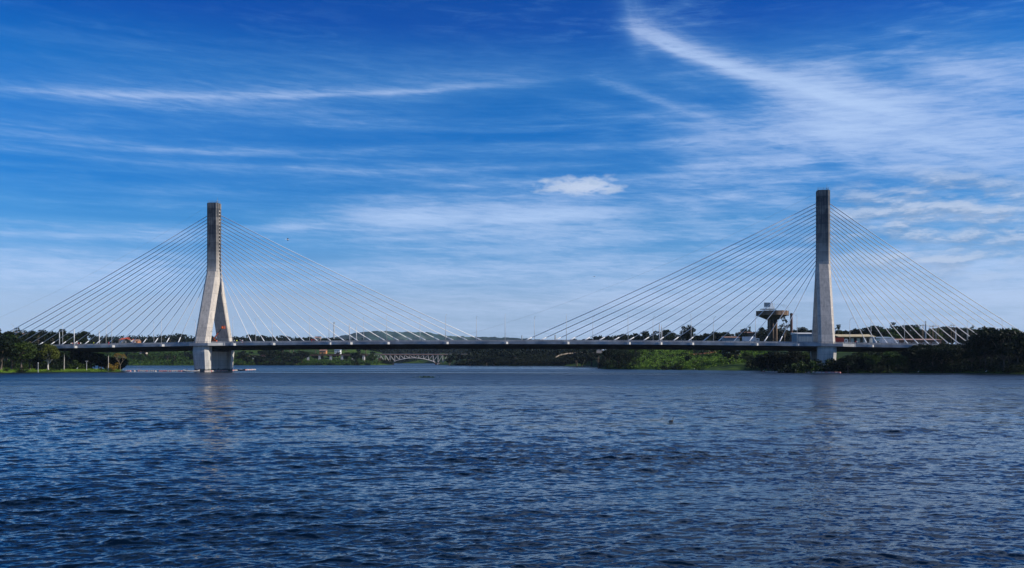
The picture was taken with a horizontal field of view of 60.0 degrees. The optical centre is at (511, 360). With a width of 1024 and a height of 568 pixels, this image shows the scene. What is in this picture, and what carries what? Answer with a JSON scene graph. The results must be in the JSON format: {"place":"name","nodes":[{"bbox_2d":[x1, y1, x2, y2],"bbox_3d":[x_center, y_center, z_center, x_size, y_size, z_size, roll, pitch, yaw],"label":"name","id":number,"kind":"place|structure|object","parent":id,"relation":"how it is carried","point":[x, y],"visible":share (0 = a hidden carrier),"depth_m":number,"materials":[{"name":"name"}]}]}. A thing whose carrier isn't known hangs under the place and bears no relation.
{"place":"outdoors","nodes":[
{"label":"outdoors","id":0,"kind":"place"},
{"bbox_2d":[331,331,539,339],"bbox_3d":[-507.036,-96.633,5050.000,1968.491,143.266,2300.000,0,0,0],"label":"hills","id":1,"kind":"structure","parent":0,"point":[381,334],"depth_m":4681.72,"materials":[{"name":"green plant"}]},
{"bbox_2d":[0,363,1023,567],"bbox_3d":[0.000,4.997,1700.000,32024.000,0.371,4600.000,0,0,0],"label":"water","id":2,"kind":"structure","parent":0,"point":[401,465],"depth_m":40.99,"materials":[{"name":"blue liquid"}]},
{"bbox_2d":[0,349,1023,373],"bbox_3d":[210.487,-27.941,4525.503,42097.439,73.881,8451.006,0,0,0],"label":"ground","id":3,"kind":"structure","parent":0,"point":[735,367],"depth_m":513.71,"materials":[{"name":"green plant"}]},
{"bbox_2d":[0,333,20,369],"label":"broadleaf tree","id":4,"kind":"object","parent":3,"relation":"on","point":[6,346],"visible":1,"depth_m":371.53,"materials":[{"name":"green plant"}]},
{"bbox_2d":[4,360,19,368],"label":"bush","id":5,"kind":"object","parent":3,"relation":"on","point":[8,364],"visible":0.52,"depth_m":405.94,"materials":[{"name":"green plant"}]},
{"bbox_2d":[6,334,26,369],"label":"leafy tree","id":6,"kind":"object","parent":3,"relation":"on","point":[9,356],"visible":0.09,"depth_m":383.69,"materials":[{"name":"green plant"}]},
{"bbox_2d":[7,341,38,369],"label":"leafy tree","id":7,"kind":"object","parent":3,"relation":"on","point":[29,348],"visible":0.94,"depth_m":376.33,"materials":[{"name":"green plant"}]},
{"bbox_2d":[15,360,32,368],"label":"bush","id":8,"kind":"object","parent":3,"relation":"on","point":[23,365],"visible":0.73,"depth_m":400.72,"materials":[{"name":"green plant"}]},
{"bbox_2d":[17,331,41,361],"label":"broadleaf tree","id":9,"kind":"object","parent":3,"relation":"on","point":[29,334],"visible":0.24,"depth_m":529.01,"materials":[{"name":"green plant"}]},
{"bbox_2d":[25,342,41,368],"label":"broadleaf tree","id":10,"kind":"object","parent":3,"relation":"on","point":[29,361],"visible":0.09,"depth_m":391.63,"materials":[{"name":"green plant"}]},
{"bbox_2d":[25,330,44,344],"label":"open crowned tree","id":11,"kind":"object","parent":3,"relation":"on","point":[30,339],"visible":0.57,"depth_m":507.19,"materials":[{"name":"green plant"}]},
{"bbox_2d":[29,344,49,369],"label":"broadleaf tree","id":12,"kind":"object","parent":3,"relation":"on","point":[35,360],"visible":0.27,"depth_m":387.59,"materials":[{"name":"green plant"}]},
{"bbox_2d":[36,330,51,361],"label":"tall tree","id":13,"kind":"object","parent":3,"relation":"on","point":[44,336],"visible":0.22,"depth_m":531.74,"materials":[{"name":"green plant"}]},
{"bbox_2d":[34,343,60,369],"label":"tree","id":14,"kind":"object","parent":3,"relation":"on","point":[51,350],"visible":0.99,"depth_m":384.48,"materials":[{"name":"green plant"}]},
{"bbox_2d":[39,360,58,368],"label":"bush","id":15,"kind":"object","parent":3,"relation":"on","point":[50,365],"visible":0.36,"depth_m":400.46,"materials":[{"name":"green plant"}]},
{"bbox_2d":[50,364,62,370],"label":"bush","id":16,"kind":"object","parent":3,"relation":"on","point":[56,367],"visible":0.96,"depth_m":382.05,"materials":[{"name":"green plant"}]},
{"bbox_2d":[40,331,73,344],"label":"broadleaf tree","id":17,"kind":"object","parent":3,"relation":"on","point":[65,338],"visible":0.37,"depth_m":492.24,"materials":[{"name":"green plant"}]},
{"bbox_2d":[52,353,65,362],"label":"broadleaf tree","id":18,"kind":"object","parent":3,"relation":"on","point":[61,357],"visible":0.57,"depth_m":411.36,"materials":[{"name":"green plant"}]},
{"bbox_2d":[0,367,121,371],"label":"lawn","id":19,"kind":"structure","parent":3,"relation":"on","point":[32,369],"depth_m":387.70,"materials":[{"name":"green plant"}]},
{"bbox_2d":[57,360,70,368],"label":"bush","id":20,"kind":"object","parent":19,"relation":"on","point":[62,363],"visible":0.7,"depth_m":405.04,"materials":[{"name":"green plant"}]},
{"bbox_2d":[66,351,79,362],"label":"broadleaf tree","id":21,"kind":"object","parent":3,"relation":"on","point":[72,357],"visible":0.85,"depth_m":414.09,"materials":[{"name":"green plant"}]},
{"bbox_2d":[64,332,91,343],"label":"broadleaf tree","id":22,"kind":"object","parent":3,"relation":"on","point":[82,340],"visible":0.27,"depth_m":502.15,"materials":[{"name":"green plant"}]},
{"bbox_2d":[69,360,88,369],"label":"bush","id":23,"kind":"object","parent":3,"relation":"on","point":[78,365],"visible":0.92,"depth_m":399.59,"materials":[{"name":"green plant"}]},
{"bbox_2d":[80,351,101,366],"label":"broadleaf tree","id":24,"kind":"object","parent":3,"relation":"on","point":[91,358],"visible":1,"depth_m":416.60,"materials":[{"name":"green plant"}]},
{"bbox_2d":[96,356,115,368],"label":"broadleaf tree","id":25,"kind":"object","parent":3,"relation":"on","point":[103,359],"visible":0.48,"depth_m":420.54,"materials":[{"name":"green plant"}]},
{"bbox_2d":[106,362,119,370],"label":"golden shrub","id":26,"kind":"object","parent":3,"relation":"on","point":[112,368],"visible":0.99,"depth_m":400.73,"materials":[{"name":"yellow plant"}]},
{"bbox_2d":[103,357,129,369],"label":"broadleaf tree","id":27,"kind":"object","parent":3,"relation":"on","point":[113,360],"visible":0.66,"depth_m":416.39,"materials":[{"name":"green plant"}]},
{"bbox_2d":[112,352,125,370],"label":"bare tree","id":28,"kind":"object","parent":3,"relation":"on","point":[116,355],"visible":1,"depth_m":404.56,"materials":[{"name":"beige plant"}]},
{"bbox_2d":[100,351,382,364],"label":"undergrowth","id":29,"kind":"object","parent":3,"relation":"on","point":[181,359],"visible":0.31,"depth_m":952.34,"materials":[{"name":"green plant"}]},
{"bbox_2d":[236,351,248,357],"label":"broadleaf tree","id":30,"kind":"object","parent":3,"relation":"on","point":[242,354],"visible":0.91,"depth_m":974.09,"materials":[{"name":"green plant"}]},
{"bbox_2d":[293,350,310,362],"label":"broadleaf tree","id":31,"kind":"object","parent":3,"relation":"on","point":[302,355],"visible":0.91,"depth_m":958.17,"materials":[{"name":"green plant"}]},
{"bbox_2d":[252,354,366,361],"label":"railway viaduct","id":32,"kind":"object","parent":3,"relation":"on","point":[319,356],"visible":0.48,"depth_m":997.92,"materials":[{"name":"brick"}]},
{"bbox_2d":[95,334,589,362],"bbox_3d":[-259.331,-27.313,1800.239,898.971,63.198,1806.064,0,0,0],"label":"wood","id":33,"kind":"object","parent":3,"relation":"on","point":[480,353],"visible":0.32,"depth_m":1316.64,"materials":[{"name":"green plant"}]},
{"bbox_2d":[350,352,362,359],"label":"broadleaf tree","id":34,"kind":"object","parent":3,"relation":"on","point":[356,354],"visible":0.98,"depth_m":983.04,"materials":[{"name":"green plant"}]},
{"bbox_2d":[368,354,467,364],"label":"arched truss bridge","id":35,"kind":"structure","parent":3,"relation":"on","point":[413,357],"depth_m":1044.32,"materials":[{"name":"metal"}]},
{"bbox_2d":[444,354,454,364],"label":"distant tree","id":36,"kind":"object","parent":3,"relation":"on","point":[449,359],"visible":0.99,"depth_m":907.09,"materials":[{"name":"green plant"}]},
{"bbox_2d":[465,354,475,365],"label":"distant tree","id":37,"kind":"object","parent":3,"relation":"on","point":[469,359],"visible":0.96,"depth_m":862.31,"materials":[{"name":"green plant"}]},
{"bbox_2d":[380,353,595,365],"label":"undergrowth","id":38,"kind":"object","parent":3,"relation":"on","point":[536,359],"visible":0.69,"depth_m":866.10,"materials":[{"name":"green plant"}]},
{"bbox_2d":[487,356,501,365],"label":"broadleaf tree","id":39,"kind":"object","parent":3,"relation":"on","point":[491,359],"visible":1,"depth_m":850.29,"materials":[{"name":"green plant"}]},
{"bbox_2d":[0,187,1022,371],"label":"cable stayed bridge","id":40,"kind":"structure","parent":3,"relation":"on","point":[218,354],"depth_m":394.69,"materials":[{"name":"concrete"}]},
{"bbox_2d":[742,337,758,340],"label":"truck","id":41,"kind":"object","parent":40,"relation":"on","point":[748,339],"visible":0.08,"depth_m":393.68,"materials":[{"name":"white metal"}]},
{"bbox_2d":[835,338,847,342],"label":"truck","id":42,"kind":"object","parent":40,"relation":"on","point":[841,340],"visible":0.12,"depth_m":387.78,"materials":[{"name":"red metal"}]},
{"bbox_2d":[880,338,898,342],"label":"truck","id":43,"kind":"object","parent":40,"relation":"on","point":[889,340],"visible":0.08,"depth_m":385.57,"materials":[{"name":"white metal"}]},
{"bbox_2d":[566,349,583,365],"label":"broadleaf tree","id":44,"kind":"object","parent":3,"relation":"on","point":[571,350],"visible":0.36,"depth_m":822.32,"materials":[{"name":"green plant"}]},
{"bbox_2d":[573,349,589,365],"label":"distant tree","id":45,"kind":"object","parent":3,"relation":"on","point":[580,356],"visible":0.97,"depth_m":759.53,"materials":[{"name":"green plant"}]},
{"bbox_2d":[585,349,596,365],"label":"tall tree","id":46,"kind":"object","parent":3,"relation":"on","point":[592,352],"visible":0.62,"depth_m":769.62,"materials":[{"name":"green plant"}]},
{"bbox_2d":[592,353,601,367],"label":"open crowned tree","id":47,"kind":"object","parent":3,"relation":"on","point":[597,355],"visible":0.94,"depth_m":570.36,"materials":[{"name":"green plant"}]},
{"bbox_2d":[603,349,614,360],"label":"broadleaf tree","id":48,"kind":"object","parent":3,"relation":"on","point":[608,353],"visible":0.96,"depth_m":534.86,"materials":[{"name":"green plant"}]},
{"bbox_2d":[615,334,630,339],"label":"broadleaf tree","id":49,"kind":"object","parent":3,"relation":"on","point":[623,337],"visible":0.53,"depth_m":833.30,"materials":[{"name":"green plant"}]},
{"bbox_2d":[621,352,633,360],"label":"broadleaf tree","id":50,"kind":"object","parent":3,"relation":"on","point":[626,356],"visible":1,"depth_m":515.33,"materials":[{"name":"green plant"}]},
{"bbox_2d":[630,331,652,339],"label":"distant tree","id":51,"kind":"object","parent":3,"relation":"on","point":[645,334],"visible":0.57,"depth_m":785.85,"materials":[{"name":"green plant"}]},
{"bbox_2d":[660,330,674,340],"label":"tall tree","id":52,"kind":"object","parent":3,"relation":"on","point":[667,337],"visible":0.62,"depth_m":784.01,"materials":[{"name":"green plant"}]},
{"bbox_2d":[668,363,683,369],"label":"bush","id":53,"kind":"object","parent":3,"relation":"on","point":[675,367],"visible":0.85,"depth_m":480.34,"materials":[{"name":"green plant"}]},
{"bbox_2d":[679,325,696,339],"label":"broadleaf tree","id":54,"kind":"object","parent":3,"relation":"on","point":[687,335],"visible":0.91,"depth_m":637.93,"materials":[{"name":"green plant"}]},
{"bbox_2d":[626,349,767,369],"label":"undergrowth","id":55,"kind":"object","parent":3,"relation":"on","point":[698,358],"visible":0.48,"depth_m":503.45,"materials":[{"name":"green plant"}]},
{"bbox_2d":[711,332,725,340],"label":"broadleaf tree","id":56,"kind":"object","parent":3,"relation":"on","point":[716,335],"visible":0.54,"depth_m":650.55,"materials":[{"name":"green plant"}]},
{"bbox_2d":[718,350,732,361],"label":"broadleaf tree","id":57,"kind":"object","parent":3,"relation":"on","point":[727,355],"visible":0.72,"depth_m":479.13,"materials":[{"name":"green plant"}]},
{"bbox_2d":[721,336,740,353],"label":"shed","id":58,"kind":"structure","parent":3,"relation":"on","point":[728,338],"depth_m":520.00,"materials":[{"name":"grey metal"}]},
{"bbox_2d":[731,350,740,362],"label":"tall tree","id":59,"kind":"object","parent":3,"relation":"on","point":[735,353],"visible":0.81,"depth_m":475.26,"materials":[{"name":"green plant"}]},
{"bbox_2d":[741,352,751,360],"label":"leafy tree","id":60,"kind":"object","parent":3,"relation":"on","point":[745,355],"visible":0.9,"depth_m":461.02,"materials":[{"name":"green plant"}]},
{"bbox_2d":[753,331,763,340],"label":"broadleaf tree","id":61,"kind":"object","parent":3,"relation":"on","point":[759,335],"visible":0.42,"depth_m":650.35,"materials":[{"name":"green plant"}]},
{"bbox_2d":[750,354,767,370],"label":"broadleaf tree","id":62,"kind":"object","parent":3,"relation":"on","point":[758,365],"visible":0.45,"depth_m":414.25,"materials":[{"name":"green plant"}]},
{"bbox_2d":[755,354,777,370],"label":"broadleaf tree","id":63,"kind":"object","parent":3,"relation":"on","point":[764,358],"visible":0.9,"depth_m":407.32,"materials":[{"name":"green plant"}]},
{"bbox_2d":[756,299,788,341],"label":"water tower","id":64,"kind":"structure","parent":3,"relation":"on","point":[774,317],"depth_m":556.99,"materials":[{"name":"grey concrete"}]},
{"bbox_2d":[769,352,783,370],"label":"broadleaf tree","id":65,"kind":"object","parent":3,"relation":"on","point":[771,354],"visible":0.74,"depth_m":407.07,"materials":[{"name":"green plant"}]},
{"bbox_2d":[777,330,788,341],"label":"broadleaf tree","id":66,"kind":"object","parent":3,"relation":"on","point":[778,334],"visible":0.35,"depth_m":677.39,"materials":[{"name":"green plant"}]},
{"bbox_2d":[778,317,789,340],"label":"open crowned tree","id":67,"kind":"object","parent":3,"relation":"on","point":[783,329],"visible":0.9,"depth_m":599.85,"materials":[{"name":"green plant"}]},
{"bbox_2d":[777,365,790,372],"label":"bush","id":68,"kind":"object","parent":3,"relation":"on","point":[785,369],"visible":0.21,"depth_m":359.85,"materials":[{"name":"green plant"}]},
{"bbox_2d":[780,331,795,340],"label":"distant tree","id":69,"kind":"object","parent":3,"relation":"on","point":[787,337],"visible":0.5,"depth_m":626.97,"materials":[{"name":"green plant"}]},
{"bbox_2d":[790,313,792,340],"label":"chimney","id":70,"kind":"object","parent":3,"relation":"on","point":[791,325],"visible":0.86,"depth_m":584.35,"materials":[{"name":"concrete"}]},
{"bbox_2d":[791,333,811,341],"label":"factory hall","id":71,"kind":"structure","parent":3,"relation":"on","point":[803,337],"depth_m":500.00,"materials":[{"name":"white metal"}]},
{"bbox_2d":[797,361,807,372],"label":"bush","id":72,"kind":"object","parent":3,"relation":"on","point":[803,367],"visible":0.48,"depth_m":361.03,"materials":[{"name":"green plant"}]},
{"bbox_2d":[799,352,809,359],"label":"leafy tree","id":73,"kind":"object","parent":3,"relation":"on","point":[805,355],"visible":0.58,"depth_m":410.27,"materials":[{"name":"green plant"}]},
{"bbox_2d":[596,349,1023,372],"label":"undergrowth","id":74,"kind":"object","parent":3,"relation":"on","point":[959,364],"visible":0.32,"depth_m":355.47,"materials":[{"name":"green plant"}]},
{"bbox_2d":[806,360,823,370],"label":"bush","id":75,"kind":"object","parent":3,"relation":"on","point":[810,367],"visible":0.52,"depth_m":361.46,"materials":[{"name":"green plant"}]},
{"bbox_2d":[808,361,823,372],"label":"bush","id":76,"kind":"object","parent":3,"relation":"on","point":[814,368],"visible":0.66,"depth_m":358.83,"materials":[{"name":"green plant"}]},
{"bbox_2d":[817,359,831,371],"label":"bush","id":77,"kind":"object","parent":3,"relation":"on","point":[825,368],"visible":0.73,"depth_m":357.82,"materials":[{"name":"green plant"}]},
{"bbox_2d":[827,360,844,372],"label":"bush","id":78,"kind":"object","parent":3,"relation":"on","point":[841,367],"visible":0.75,"depth_m":355.92,"materials":[{"name":"green plant"}]},
{"bbox_2d":[837,355,858,372],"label":"broadleaf tree","id":79,"kind":"object","parent":3,"relation":"on","point":[847,362],"visible":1,"depth_m":353.01,"materials":[{"name":"green plant"}]},
{"bbox_2d":[835,334,875,342],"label":"open shed","id":80,"kind":"structure","parent":3,"relation":"on","point":[851,338],"depth_m":490.48,"materials":[{"name":"beige metal"}]},
{"bbox_2d":[859,358,873,369],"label":"bush","id":81,"kind":"object","parent":3,"relation":"on","point":[861,362],"visible":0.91,"depth_m":356.45,"materials":[{"name":"green plant"}]},
{"bbox_2d":[862,328,879,336],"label":"broadleaf tree","id":82,"kind":"object","parent":3,"relation":"on","point":[874,332],"visible":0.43,"depth_m":607.72,"materials":[{"name":"green plant"}]},
{"bbox_2d":[868,351,889,366],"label":"broadleaf tree","id":83,"kind":"object","parent":3,"relation":"on","point":[885,357],"visible":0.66,"depth_m":355.17,"materials":[{"name":"green plant"}]},
{"bbox_2d":[880,351,898,361],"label":"leafy tree","id":84,"kind":"object","parent":3,"relation":"on","point":[891,354],"visible":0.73,"depth_m":356.72,"materials":[{"name":"green plant"}]},
{"bbox_2d":[883,328,901,338],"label":"leafy tree","id":85,"kind":"object","parent":3,"relation":"on","point":[894,333],"visible":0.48,"depth_m":562.99,"materials":[{"name":"green plant"}]},
{"bbox_2d":[899,330,912,338],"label":"broadleaf tree","id":86,"kind":"object","parent":3,"relation":"on","point":[901,332],"visible":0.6,"depth_m":564.39,"materials":[{"name":"green plant"}]},
{"bbox_2d":[895,324,920,331],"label":"umbrella tree","id":87,"kind":"object","parent":3,"relation":"on","point":[908,327],"visible":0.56,"depth_m":618.15,"materials":[{"name":"green plant"}]},
{"bbox_2d":[895,339,940,343],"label":"warehouse","id":88,"kind":"structure","parent":3,"relation":"on","point":[912,341],"depth_m":520.00,"materials":[{"name":"brick"}]},
{"bbox_2d":[912,329,928,338],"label":"broadleaf tree","id":89,"kind":"object","parent":3,"relation":"on","point":[919,332],"visible":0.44,"depth_m":580.05,"materials":[{"name":"green plant"}]},
{"bbox_2d":[906,344,936,367],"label":"broadleaf tree","id":90,"kind":"object","parent":3,"relation":"on","point":[917,354],"visible":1,"depth_m":355.48,"materials":[{"name":"green plant"}]},
{"bbox_2d":[921,344,948,365],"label":"broadleaf tree","id":91,"kind":"object","parent":3,"relation":"on","point":[939,352],"visible":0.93,"depth_m":353.96,"materials":[{"name":"green plant"}]},
{"bbox_2d":[928,328,941,338],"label":"leafy tree","id":92,"kind":"object","parent":3,"relation":"on","point":[936,336],"visible":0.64,"depth_m":564.92,"materials":[{"name":"green plant"}]},
{"bbox_2d":[928,328,944,339],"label":"leafy tree","id":93,"kind":"object","parent":3,"relation":"on","point":[938,331],"visible":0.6,"depth_m":566.70,"materials":[{"name":"green plant"}]},
{"bbox_2d":[926,344,958,363],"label":"broadleaf tree","id":94,"kind":"object","parent":3,"relation":"on","point":[949,349],"visible":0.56,"depth_m":355.89,"materials":[{"name":"green plant"}]},
{"bbox_2d":[938,326,947,343],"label":"tall tree","id":95,"kind":"object","parent":3,"relation":"on","point":[945,334],"visible":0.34,"depth_m":607.32,"materials":[{"name":"green plant"}]},
{"bbox_2d":[943,327,961,343],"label":"broadleaf tree","id":96,"kind":"object","parent":3,"relation":"on","point":[951,333],"visible":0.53,"depth_m":630.63,"materials":[{"name":"green plant"}]},
{"bbox_2d":[949,344,964,361],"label":"broadleaf tree","id":97,"kind":"object","parent":3,"relation":"on","point":[959,351],"visible":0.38,"depth_m":360.60,"materials":[{"name":"green plant"}]},
{"bbox_2d":[954,329,966,342],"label":"tall tree","id":98,"kind":"object","parent":3,"relation":"on","point":[962,334],"visible":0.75,"depth_m":614.96,"materials":[{"name":"green plant"}]},
{"bbox_2d":[959,341,983,365],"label":"broadleaf tree","id":99,"kind":"object","parent":3,"relation":"on","point":[971,354],"visible":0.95,"depth_m":346.29,"materials":[{"name":"green plant"}]},
{"bbox_2d":[965,329,994,369],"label":"broadleaf tree","id":100,"kind":"object","parent":3,"relation":"on","point":[974,337],"visible":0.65,"depth_m":344.58,"materials":[{"name":"green plant"}]},
{"bbox_2d":[967,326,1006,367],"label":"broadleaf tree","id":101,"kind":"object","parent":3,"relation":"on","point":[989,330],"visible":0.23,"depth_m":346.10,"materials":[{"name":"green plant"}]},
{"bbox_2d":[982,328,1019,370],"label":"broadleaf tree","id":102,"kind":"object","parent":3,"relation":"on","point":[1002,350],"visible":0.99,"depth_m":336.67,"materials":[{"name":"green plant"}]},
{"bbox_2d":[997,328,1019,364],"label":"leafy tree","id":103,"kind":"object","parent":3,"relation":"on","point":[1014,329],"visible":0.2,"depth_m":342.35,"materials":[{"name":"green plant"}]},
{"bbox_2d":[1004,331,1023,365],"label":"broadleaf tree","id":104,"kind":"object","parent":3,"relation":"on","point":[1019,352],"visible":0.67,"depth_m":337.18,"materials":[{"name":"green plant"}]},
{"bbox_2d":[0,0,1023,349],"label":"sky","id":105,"kind":"structure","parent":0,"point":[463,160],"materials":[{"name":"blue"}]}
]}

